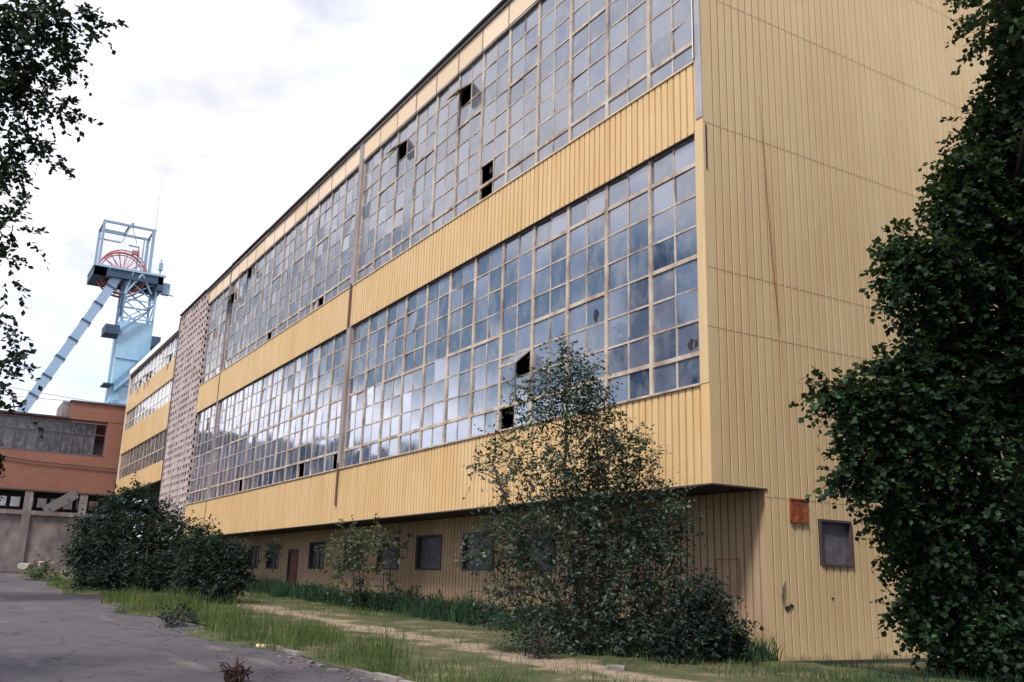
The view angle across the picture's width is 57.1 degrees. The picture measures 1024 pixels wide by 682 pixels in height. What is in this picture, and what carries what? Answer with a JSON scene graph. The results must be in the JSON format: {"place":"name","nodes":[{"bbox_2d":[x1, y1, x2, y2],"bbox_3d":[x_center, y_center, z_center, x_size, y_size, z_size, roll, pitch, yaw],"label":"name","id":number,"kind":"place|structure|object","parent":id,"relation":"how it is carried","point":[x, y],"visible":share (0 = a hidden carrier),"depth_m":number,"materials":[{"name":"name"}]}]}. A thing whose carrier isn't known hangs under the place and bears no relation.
{"place":"outdoors","nodes":[
{"label":"outdoors","id":0,"kind":"place"},
{"bbox_2d":[0,569,384,681],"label":"road","id":1,"kind":"structure","parent":0,"point":[49,634],"depth_m":18.86,"materials":[{"name":"grey asphalt"}]},
{"bbox_2d":[0,433,6,500],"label":"roadside tree","id":2,"kind":"object","parent":1,"relation":"on","point":[1,462],"visible":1,"depth_m":75.54,"materials":[{"name":"green plant"}]},
{"bbox_2d":[0,0,129,438],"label":"roadside tree","id":3,"kind":"object","parent":1,"relation":"on","point":[41,37],"visible":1,"depth_m":12.93,"materials":[{"name":"green plant"}]},
{"bbox_2d":[157,595,200,627],"bbox_3d":[-9.234,7.723,26.032,1.285,1.350,2.952,6,-15,-15],"label":"kerbside weed","id":4,"kind":"object","parent":1,"relation":"on","point":[172,619],"visible":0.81,"depth_m":25.66,"materials":[{"name":"green plant"}]},
{"bbox_2d":[15,586,374,681],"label":"litter","id":5,"kind":"object","parent":1,"relation":"on","point":[236,644],"visible":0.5,"depth_m":18.00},
{"bbox_2d":[218,657,253,681],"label":"root stump","id":6,"kind":"object","parent":1,"relation":"on","point":[238,672],"visible":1,"depth_m":14.42,"materials":[{"name":"brown wood"}]},
{"bbox_2d":[267,644,412,681],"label":"kerb","id":7,"kind":"structure","parent":1,"relation":"on","point":[383,677],"depth_m":15.68,"materials":[{"name":"concrete"}]},
{"bbox_2d":[0,0,500,556],"label":"sky","id":8,"kind":"structure","parent":0,"point":[238,108],"materials":[{"name":"white"}]},
{"bbox_2d":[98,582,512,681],"bbox_3d":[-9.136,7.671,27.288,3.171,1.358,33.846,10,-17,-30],"label":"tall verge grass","id":9,"kind":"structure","parent":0,"point":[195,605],"depth_m":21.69,"materials":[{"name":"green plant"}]},
{"bbox_2d":[11,566,989,681],"bbox_3d":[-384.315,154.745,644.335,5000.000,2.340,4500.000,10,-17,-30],"label":"ground","id":10,"kind":"structure","parent":0,"point":[907,667],"depth_m":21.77,"materials":[{"name":"green plant"}]},
{"bbox_2d":[17,563,33,569],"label":"rubble heap","id":11,"kind":"object","parent":10,"relation":"on","point":[22,566],"visible":0.71,"depth_m":86.28,"materials":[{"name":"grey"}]},
{"bbox_2d":[21,554,67,581],"bbox_3d":[-29.165,14.553,58.592,2.558,2.617,4.887,10,-17,-30],"label":"roadside weed clump","id":12,"kind":"object","parent":10,"relation":"on","point":[42,571],"visible":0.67,"depth_m":58.38,"materials":[{"name":"green plant"}]},
{"bbox_2d":[0,400,125,570],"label":"brick building","id":13,"kind":"structure","parent":10,"relation":"on","point":[58,474],"depth_m":90.59,"materials":[{"name":"orange brick"}]},
{"bbox_2d":[0,414,107,456],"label":"strip window","id":14,"kind":"structure","parent":13,"relation":"in","point":[22,436],"depth_m":91.27,"materials":[{"name":"grey glass"}]},
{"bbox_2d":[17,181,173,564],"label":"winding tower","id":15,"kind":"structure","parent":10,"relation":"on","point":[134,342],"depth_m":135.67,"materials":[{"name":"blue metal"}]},
{"bbox_2d":[56,472,204,593],"bbox_3d":[-18.886,10.305,47.478,7.237,7.754,8.493,10,-17,-30],"label":"alder bush","id":16,"kind":"object","parent":10,"relation":"on","point":[148,557],"visible":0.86,"depth_m":47.02,"materials":[{"name":"green plant"}]},
{"bbox_2d":[115,324,178,565],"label":"annex building","id":17,"kind":"structure","parent":10,"relation":"on","point":[145,427],"depth_m":83.55,"materials":[{"name":"yellow metal"}]},
{"bbox_2d":[121,451,127,477],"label":"window","id":18,"kind":"structure","parent":17,"relation":"in","point":[125,454],"depth_m":90.80,"materials":[{"name":"grey glass"}]},
{"bbox_2d":[124,450,130,476],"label":"window","id":19,"kind":"structure","parent":17,"relation":"in","point":[128,453],"depth_m":89.40,"materials":[{"name":"grey glass"}]},
{"bbox_2d":[127,448,133,475],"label":"window","id":20,"kind":"structure","parent":17,"relation":"in","point":[131,452],"depth_m":88.01,"materials":[{"name":"grey glass"}]},
{"bbox_2d":[131,446,136,473],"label":"window","id":21,"kind":"structure","parent":17,"relation":"in","point":[135,449],"depth_m":86.63,"materials":[{"name":"grey glass"}]},
{"bbox_2d":[134,444,140,471],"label":"window","id":22,"kind":"structure","parent":17,"relation":"in","point":[138,447],"depth_m":85.21,"materials":[{"name":"grey glass"}]},
{"bbox_2d":[137,442,143,470],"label":"window","id":23,"kind":"structure","parent":17,"relation":"in","point":[142,445],"depth_m":83.88,"materials":[{"name":"grey glass"}]},
{"bbox_2d":[141,440,147,468],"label":"window","id":24,"kind":"structure","parent":17,"relation":"in","point":[146,442],"depth_m":82.48,"materials":[{"name":"grey glass"}]},
{"bbox_2d":[145,438,151,467],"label":"window","id":25,"kind":"structure","parent":17,"relation":"in","point":[149,441],"depth_m":81.10,"materials":[{"name":"grey glass"}]},
{"bbox_2d":[148,436,155,465],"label":"window","id":26,"kind":"structure","parent":17,"relation":"in","point":[153,438],"depth_m":79.69,"materials":[{"name":"grey glass"}]},
{"bbox_2d":[152,433,159,463],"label":"window","id":27,"kind":"structure","parent":17,"relation":"in","point":[157,436],"depth_m":78.30,"materials":[{"name":"grey glass"}]},
{"bbox_2d":[155,387,161,410],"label":"window","id":28,"kind":"structure","parent":17,"relation":"in","point":[159,391],"depth_m":80.83,"materials":[{"name":"white"}]},
{"bbox_2d":[156,431,163,462],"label":"window","id":29,"kind":"structure","parent":17,"relation":"in","point":[162,433],"depth_m":76.97,"materials":[{"name":"grey glass"}]},
{"bbox_2d":[159,384,165,407],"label":"window","id":30,"kind":"structure","parent":17,"relation":"in","point":[163,388],"depth_m":79.46,"materials":[{"name":"white"}]},
{"bbox_2d":[160,429,166,460],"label":"window","id":31,"kind":"structure","parent":17,"relation":"in","point":[164,436],"depth_m":75.85,"materials":[{"name":"grey glass"}]},
{"bbox_2d":[163,381,169,404],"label":"window","id":32,"kind":"structure","parent":17,"relation":"in","point":[168,384],"depth_m":78.05,"materials":[{"name":"white"}]},
{"bbox_2d":[164,342,170,365],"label":"window","id":33,"kind":"structure","parent":17,"relation":"in","point":[168,346],"depth_m":80.33,"materials":[{"name":"white"}]},
{"bbox_2d":[162,339,174,362],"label":"window","id":34,"kind":"structure","parent":17,"relation":"in","point":[172,342],"depth_m":78.88,"materials":[{"name":"white"}]},
{"bbox_2d":[163,513,286,604],"bbox_3d":[-12.312,9.209,38.662,5.201,4.352,4.639,-1,-15,12],"label":"hazel bush","id":35,"kind":"object","parent":10,"relation":"on","point":[217,567],"visible":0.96,"depth_m":38.18,"materials":[{"name":"green plant"}]},
{"bbox_2d":[314,515,389,609],"bbox_3d":[-6.264,8.976,36.836,3.129,4.269,1.981,-1,-15,9],"label":"birch sapling","id":36,"kind":"object","parent":10,"relation":"on","point":[352,539],"visible":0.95,"depth_m":36.92,"materials":[{"name":"green plant"}]},
{"bbox_2d":[362,513,419,607],"bbox_3d":[-4.673,8.588,35.854,2.029,3.921,1.982,10,-17,-30],"label":"birch sapling","id":37,"kind":"object","parent":10,"relation":"on","point":[384,544],"visible":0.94,"depth_m":35.96,"materials":[{"name":"green plant"}]},
{"bbox_2d":[288,580,666,646],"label":"wall weed leaves","id":38,"kind":"object","parent":10,"relation":"on","point":[470,618],"visible":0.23,"depth_m":34.28,"materials":[{"name":"green plant"}]},
{"bbox_2d":[239,573,786,662],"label":"wall weeds","id":39,"kind":"object","parent":10,"relation":"on","point":[275,588],"depth_m":32.38,"materials":[{"name":"green plant"}]},
{"bbox_2d":[515,616,564,659],"bbox_3d":[0.502,6.280,19.668,1.156,1.017,0.881,-12,-20,43],"label":"tall weed","id":40,"kind":"object","parent":10,"relation":"on","point":[533,633],"visible":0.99,"depth_m":19.62,"materials":[{"name":"green plant"}]},
{"bbox_2d":[443,334,713,657],"bbox_3d":[1.576,3.809,21.524,6.189,7.928,2.946,4,-15,-8],"label":"sallow bush","id":41,"kind":"object","parent":10,"relation":"on","point":[591,637],"visible":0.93,"depth_m":21.22,"materials":[{"name":"green plant"}]},
{"bbox_2d":[157,0,1009,664],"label":"factory building","id":42,"kind":"structure","parent":10,"relation":"on","point":[681,214],"depth_m":28.24,"materials":[{"name":"yellow metal"}]},
{"bbox_2d":[188,410,203,503],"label":"window","id":43,"kind":"structure","parent":42,"relation":"in","point":[193,478],"depth_m":65.49,"materials":[{"name":"grey glass"}]},
{"bbox_2d":[194,407,210,501],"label":"window","id":44,"kind":"structure","parent":42,"relation":"in","point":[205,428],"depth_m":63.89,"materials":[{"name":"grey glass"}]},
{"bbox_2d":[201,404,215,500],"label":"window","id":45,"kind":"structure","parent":42,"relation":"in","point":[213,408],"depth_m":62.50,"materials":[{"name":"grey glass"}]},
{"bbox_2d":[201,298,216,383],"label":"window","id":46,"kind":"structure","parent":42,"relation":"in","point":[212,308],"depth_m":67.53,"materials":[{"name":"grey glass"}]},
{"bbox_2d":[208,292,223,378],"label":"window","id":47,"kind":"structure","parent":42,"relation":"in","point":[213,355],"depth_m":65.95,"materials":[{"name":"grey glass"}]},
{"bbox_2d":[209,398,226,498],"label":"window","id":48,"kind":"structure","parent":42,"relation":"in","point":[222,404],"depth_m":60.55,"materials":[{"name":"grey glass"}]},
{"bbox_2d":[215,288,228,374],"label":"window","id":49,"kind":"structure","parent":42,"relation":"in","point":[224,305],"depth_m":64.57,"materials":[{"name":"grey glass"}]},
{"bbox_2d":[217,393,234,496],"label":"window","id":50,"kind":"structure","parent":42,"relation":"in","point":[230,400],"depth_m":58.97,"materials":[{"name":"grey glass"}]},
{"bbox_2d":[222,277,239,369],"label":"window","id":51,"kind":"structure","parent":42,"relation":"in","point":[234,289],"depth_m":62.61,"materials":[{"name":"grey glass"}]},
{"bbox_2d":[225,388,243,494],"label":"window","id":52,"kind":"structure","parent":42,"relation":"in","point":[232,457],"depth_m":57.37,"materials":[{"name":"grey glass"}]},
{"bbox_2d":[230,270,247,364],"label":"window","id":53,"kind":"structure","parent":42,"relation":"in","point":[243,279],"depth_m":61.03,"materials":[{"name":"grey glass"}]},
{"bbox_2d":[233,383,252,492],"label":"window","id":54,"kind":"structure","parent":42,"relation":"in","point":[247,391],"depth_m":55.82,"materials":[{"name":"grey glass"}]},
{"bbox_2d":[238,263,255,359],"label":"window","id":55,"kind":"structure","parent":42,"relation":"in","point":[250,281],"depth_m":59.45,"materials":[{"name":"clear glass"}]},
{"bbox_2d":[242,378,261,490],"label":"window","id":56,"kind":"structure","parent":42,"relation":"in","point":[256,387],"depth_m":54.20,"materials":[{"name":"clear glass"}]},
{"bbox_2d":[247,545,259,568],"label":"window","id":57,"kind":"structure","parent":42,"relation":"in","point":[254,555],"depth_m":55.96,"materials":[{"name":"grey"}]},
{"bbox_2d":[247,254,264,353],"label":"window","id":58,"kind":"structure","parent":42,"relation":"in","point":[259,271],"depth_m":57.86,"materials":[{"name":"clear glass"}]},
{"bbox_2d":[252,373,271,487],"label":"window","id":59,"kind":"structure","parent":42,"relation":"in","point":[266,380],"depth_m":52.62,"materials":[{"name":"clear glass"}]},
{"bbox_2d":[256,245,274,347],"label":"window","id":60,"kind":"structure","parent":42,"relation":"in","point":[269,256],"depth_m":56.27,"materials":[{"name":"clear glass"}]},
{"bbox_2d":[262,366,282,485],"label":"window","id":61,"kind":"structure","parent":42,"relation":"in","point":[273,416],"depth_m":51.03,"materials":[{"name":"clear glass"}]},
{"bbox_2d":[265,544,279,568],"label":"window","id":62,"kind":"structure","parent":42,"relation":"in","point":[268,566],"depth_m":52.89,"materials":[{"name":"grey"}]},
{"bbox_2d":[266,236,284,340],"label":"window","id":63,"kind":"structure","parent":42,"relation":"in","point":[279,247],"depth_m":54.70,"materials":[{"name":"clear glass"}]},
{"bbox_2d":[273,359,294,482],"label":"window","id":64,"kind":"structure","parent":42,"relation":"in","point":[288,369],"depth_m":49.43,"materials":[{"name":"clear glass"}]},
{"bbox_2d":[276,226,295,334],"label":"window","id":65,"kind":"structure","parent":42,"relation":"in","point":[283,307],"depth_m":53.10,"materials":[{"name":"clear glass"}]},
{"bbox_2d":[286,549,298,585],"bbox_3d":[-11.485,12.221,49.503,0.220,2.500,1.670,10,-17,-30],"label":"door","id":66,"kind":"structure","parent":42,"relation":"in","point":[292,562],"depth_m":49.75,"materials":[{"name":"red metal"}]},
{"bbox_2d":[284,353,306,480],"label":"window","id":67,"kind":"structure","parent":42,"relation":"in","point":[291,465],"depth_m":47.85,"materials":[{"name":"clear glass"}]},
{"bbox_2d":[287,216,306,326],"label":"window","id":68,"kind":"structure","parent":42,"relation":"in","point":[300,233],"depth_m":51.50,"materials":[{"name":"clear glass"}]},
{"bbox_2d":[296,346,319,477],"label":"window","id":69,"kind":"structure","parent":42,"relation":"in","point":[312,361],"depth_m":46.30,"materials":[{"name":"clear glass"}]},
{"bbox_2d":[298,204,319,319],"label":"window","id":70,"kind":"structure","parent":42,"relation":"in","point":[312,218],"depth_m":49.92,"materials":[{"name":"clear glass"}]},
{"bbox_2d":[308,541,325,568],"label":"window","id":71,"kind":"structure","parent":42,"relation":"in","point":[315,559],"depth_m":47.17,"materials":[{"name":"grey glass"}]},
{"bbox_2d":[310,338,333,474],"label":"window","id":72,"kind":"structure","parent":42,"relation":"in","point":[326,349],"depth_m":44.67,"materials":[{"name":"clear glass"}]},
{"bbox_2d":[311,192,332,311],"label":"window","id":73,"kind":"structure","parent":42,"relation":"in","point":[319,277],"depth_m":48.35,"materials":[{"name":"clear glass"}]},
{"bbox_2d":[324,180,345,302],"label":"window","id":74,"kind":"structure","parent":42,"relation":"in","point":[338,195],"depth_m":46.74,"materials":[{"name":"clear glass"}]},
{"bbox_2d":[324,331,346,470],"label":"window","id":75,"kind":"structure","parent":42,"relation":"in","point":[335,399],"depth_m":43.23,"materials":[{"name":"clear glass"}]},
{"bbox_2d":[338,168,358,293],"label":"window","id":76,"kind":"structure","parent":42,"relation":"in","point":[352,181],"depth_m":45.28,"materials":[{"name":"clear glass"}]},
{"bbox_2d":[343,539,363,569],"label":"window","id":77,"kind":"structure","parent":42,"relation":"in","point":[360,565],"depth_m":43.35,"materials":[{"name":"grey"}]},
{"bbox_2d":[343,317,369,466],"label":"window","id":78,"kind":"structure","parent":42,"relation":"in","point":[353,432],"depth_m":41.11,"materials":[{"name":"clear glass"}]},
{"bbox_2d":[356,148,380,281],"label":"window","id":79,"kind":"structure","parent":42,"relation":"in","point":[369,198],"depth_m":43.18,"materials":[{"name":"clear glass"}]},
{"bbox_2d":[360,308,386,462],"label":"window","id":80,"kind":"structure","parent":42,"relation":"in","point":[377,323],"depth_m":39.52,"materials":[{"name":"clear glass"}]},
{"bbox_2d":[373,131,398,270],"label":"window","id":81,"kind":"structure","parent":42,"relation":"in","point":[387,174],"depth_m":41.57,"materials":[{"name":"clear glass"}]},
{"bbox_2d":[376,537,399,569],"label":"window","id":82,"kind":"structure","parent":42,"relation":"in","point":[394,567],"depth_m":39.71,"materials":[{"name":"grey glass"}]},
{"bbox_2d":[378,297,406,458],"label":"window","id":83,"kind":"structure","parent":42,"relation":"in","point":[396,313],"depth_m":37.94,"materials":[{"name":"clear glass"}]},
{"bbox_2d":[385,115,416,259],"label":"window","id":84,"kind":"structure","parent":42,"relation":"in","point":[402,213],"depth_m":39.99,"materials":[{"name":"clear glass"}]},
{"bbox_2d":[398,285,427,453],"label":"window","id":85,"kind":"structure","parent":42,"relation":"in","point":[416,303],"depth_m":36.35,"materials":[{"name":"clear glass"}]},
{"bbox_2d":[410,96,437,246],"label":"window","id":86,"kind":"structure","parent":42,"relation":"in","point":[427,117],"depth_m":38.41,"materials":[{"name":"clear glass"}]},
{"bbox_2d":[415,534,442,569],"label":"window","id":87,"kind":"structure","parent":42,"relation":"in","point":[428,556],"depth_m":36.63,"materials":[{"name":"grey"}]},
{"bbox_2d":[419,272,450,448],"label":"window","id":88,"kind":"structure","parent":42,"relation":"in","point":[438,292],"depth_m":34.75,"materials":[{"name":"clear glass"}]},
{"bbox_2d":[431,75,459,232],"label":"window","id":89,"kind":"structure","parent":42,"relation":"in","point":[447,110],"depth_m":36.82,"materials":[{"name":"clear glass"}]},
{"bbox_2d":[443,258,475,442],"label":"window","id":90,"kind":"structure","parent":42,"relation":"in","point":[462,280],"depth_m":33.16,"materials":[{"name":"clear glass"}]},
{"bbox_2d":[446,53,483,217],"bbox_3d":[-1.825,-7.674,35.046,0.669,6.140,1.905,10,-17,-30],"label":"window","id":91,"kind":"structure","parent":42,"relation":"in","point":[466,191],"depth_m":35.21,"materials":[{"name":"clear glass"}]},
{"bbox_2d":[461,531,494,570],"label":"window","id":92,"kind":"structure","parent":42,"relation":"in","point":[479,537],"depth_m":33.53,"materials":[{"name":"grey glass"}]},
{"bbox_2d":[469,243,503,436],"bbox_3d":[-0.824,-0.026,31.554,0.095,6.430,1.905,10,-17,-30],"label":"window","id":93,"kind":"structure","parent":42,"relation":"in","point":[484,396],"depth_m":31.57,"materials":[{"name":"clear glass"}]},
{"bbox_2d":[478,30,509,201],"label":"window","id":94,"kind":"structure","parent":42,"relation":"in","point":[493,144],"depth_m":33.69,"materials":[{"name":"clear glass"}]},
{"bbox_2d":[498,226,533,429],"bbox_3d":[-0.087,-0.449,29.824,0.681,6.430,1.905,10,-17,-30],"label":"window","id":95,"kind":"structure","parent":42,"relation":"in","point":[518,252],"depth_m":30.10,"materials":[{"name":"clear glass"}]},
{"bbox_2d":[505,3,538,183],"bbox_3d":[0.395,-8.387,32.019,0.095,6.140,1.905,10,-17,-30],"label":"window","id":96,"kind":"structure","parent":42,"relation":"in","point":[524,35],"depth_m":32.05,"materials":[{"name":"clear glass"}]},
{"bbox_2d":[516,528,555,570],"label":"window","id":97,"kind":"structure","parent":42,"relation":"in","point":[546,566],"depth_m":30.04,"materials":[{"name":"grey glass"}]},
{"bbox_2d":[530,207,567,421],"bbox_3d":[1.151,-0.782,28.385,0.095,6.430,1.905,10,-17,-30],"label":"window","id":98,"kind":"structure","parent":42,"relation":"in","point":[549,299],"depth_m":28.56,"materials":[{"name":"clear glass"}]},
{"bbox_2d":[536,0,570,163],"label":"window","id":99,"kind":"structure","parent":42,"relation":"in","point":[553,88],"depth_m":30.42,"materials":[{"name":"clear glass"}]},
{"bbox_2d":[565,186,605,412],"bbox_3d":[2.138,-1.160,26.800,0.095,6.430,1.905,10,-17,-30],"label":"window","id":100,"kind":"structure","parent":42,"relation":"in","point":[586,260],"depth_m":26.93,"materials":[{"name":"grey glass"}]},
{"bbox_2d":[569,0,606,141],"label":"window","id":101,"kind":"structure","parent":42,"relation":"in","point":[588,48],"depth_m":28.70,"materials":[{"name":"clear glass"}]},
{"bbox_2d":[607,0,648,116],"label":"window","id":102,"kind":"structure","parent":42,"relation":"in","point":[627,20],"depth_m":27.00,"materials":[{"name":"clear glass"}]},
{"bbox_2d":[606,162,650,404],"bbox_3d":[3.125,-1.539,25.216,0.095,6.430,1.905,10,-17,-30],"label":"window","id":103,"kind":"structure","parent":42,"relation":"in","point":[628,317],"depth_m":25.21,"materials":[{"name":"grey glass"}]},
{"bbox_2d":[648,0,692,88],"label":"window","id":104,"kind":"structure","parent":42,"relation":"in","point":[669,21],"depth_m":25.37,"materials":[{"name":"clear glass"}]},
{"bbox_2d":[649,137,699,393],"bbox_3d":[4.113,-1.917,23.631,0.095,6.430,1.905,10,-17,-30],"label":"window","id":105,"kind":"structure","parent":42,"relation":"in","point":[674,314],"depth_m":23.67,"materials":[{"name":"grey glass"}]},
{"bbox_2d":[818,519,854,566],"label":"gable window","id":106,"kind":"structure","parent":42,"relation":"in","point":[835,536],"depth_m":22.93,"materials":[{"name":"grey"}]},
{"bbox_2d":[606,664,625,669],"bbox_3d":[1.961,6.208,17.804,0.370,0.164,0.223,-2,-15,15],"label":"concrete block","id":107,"kind":"object","parent":10,"relation":"on","point":[617,667],"depth_m":17.72,"materials":[{"name":"grey concrete"}]},
{"bbox_2d":[630,567,761,664],"bbox_3d":[3.993,6.104,20.233,2.695,2.483,1.921,-5,-16,24],"label":"elder bush","id":108,"kind":"object","parent":10,"relation":"on","point":[702,628],"visible":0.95,"depth_m":20.04,"materials":[{"name":"green plant"}]},
{"bbox_2d":[657,653,1012,681],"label":"grass","id":109,"kind":"structure","parent":10,"relation":"on","point":[906,678],"depth_m":17.85,"materials":[{"name":"green plant"}]},
{"bbox_2d":[788,0,1023,681],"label":"maple tree","id":110,"kind":"object","parent":10,"relation":"on","point":[895,423],"visible":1,"depth_m":19.01,"materials":[{"name":"green plant"}]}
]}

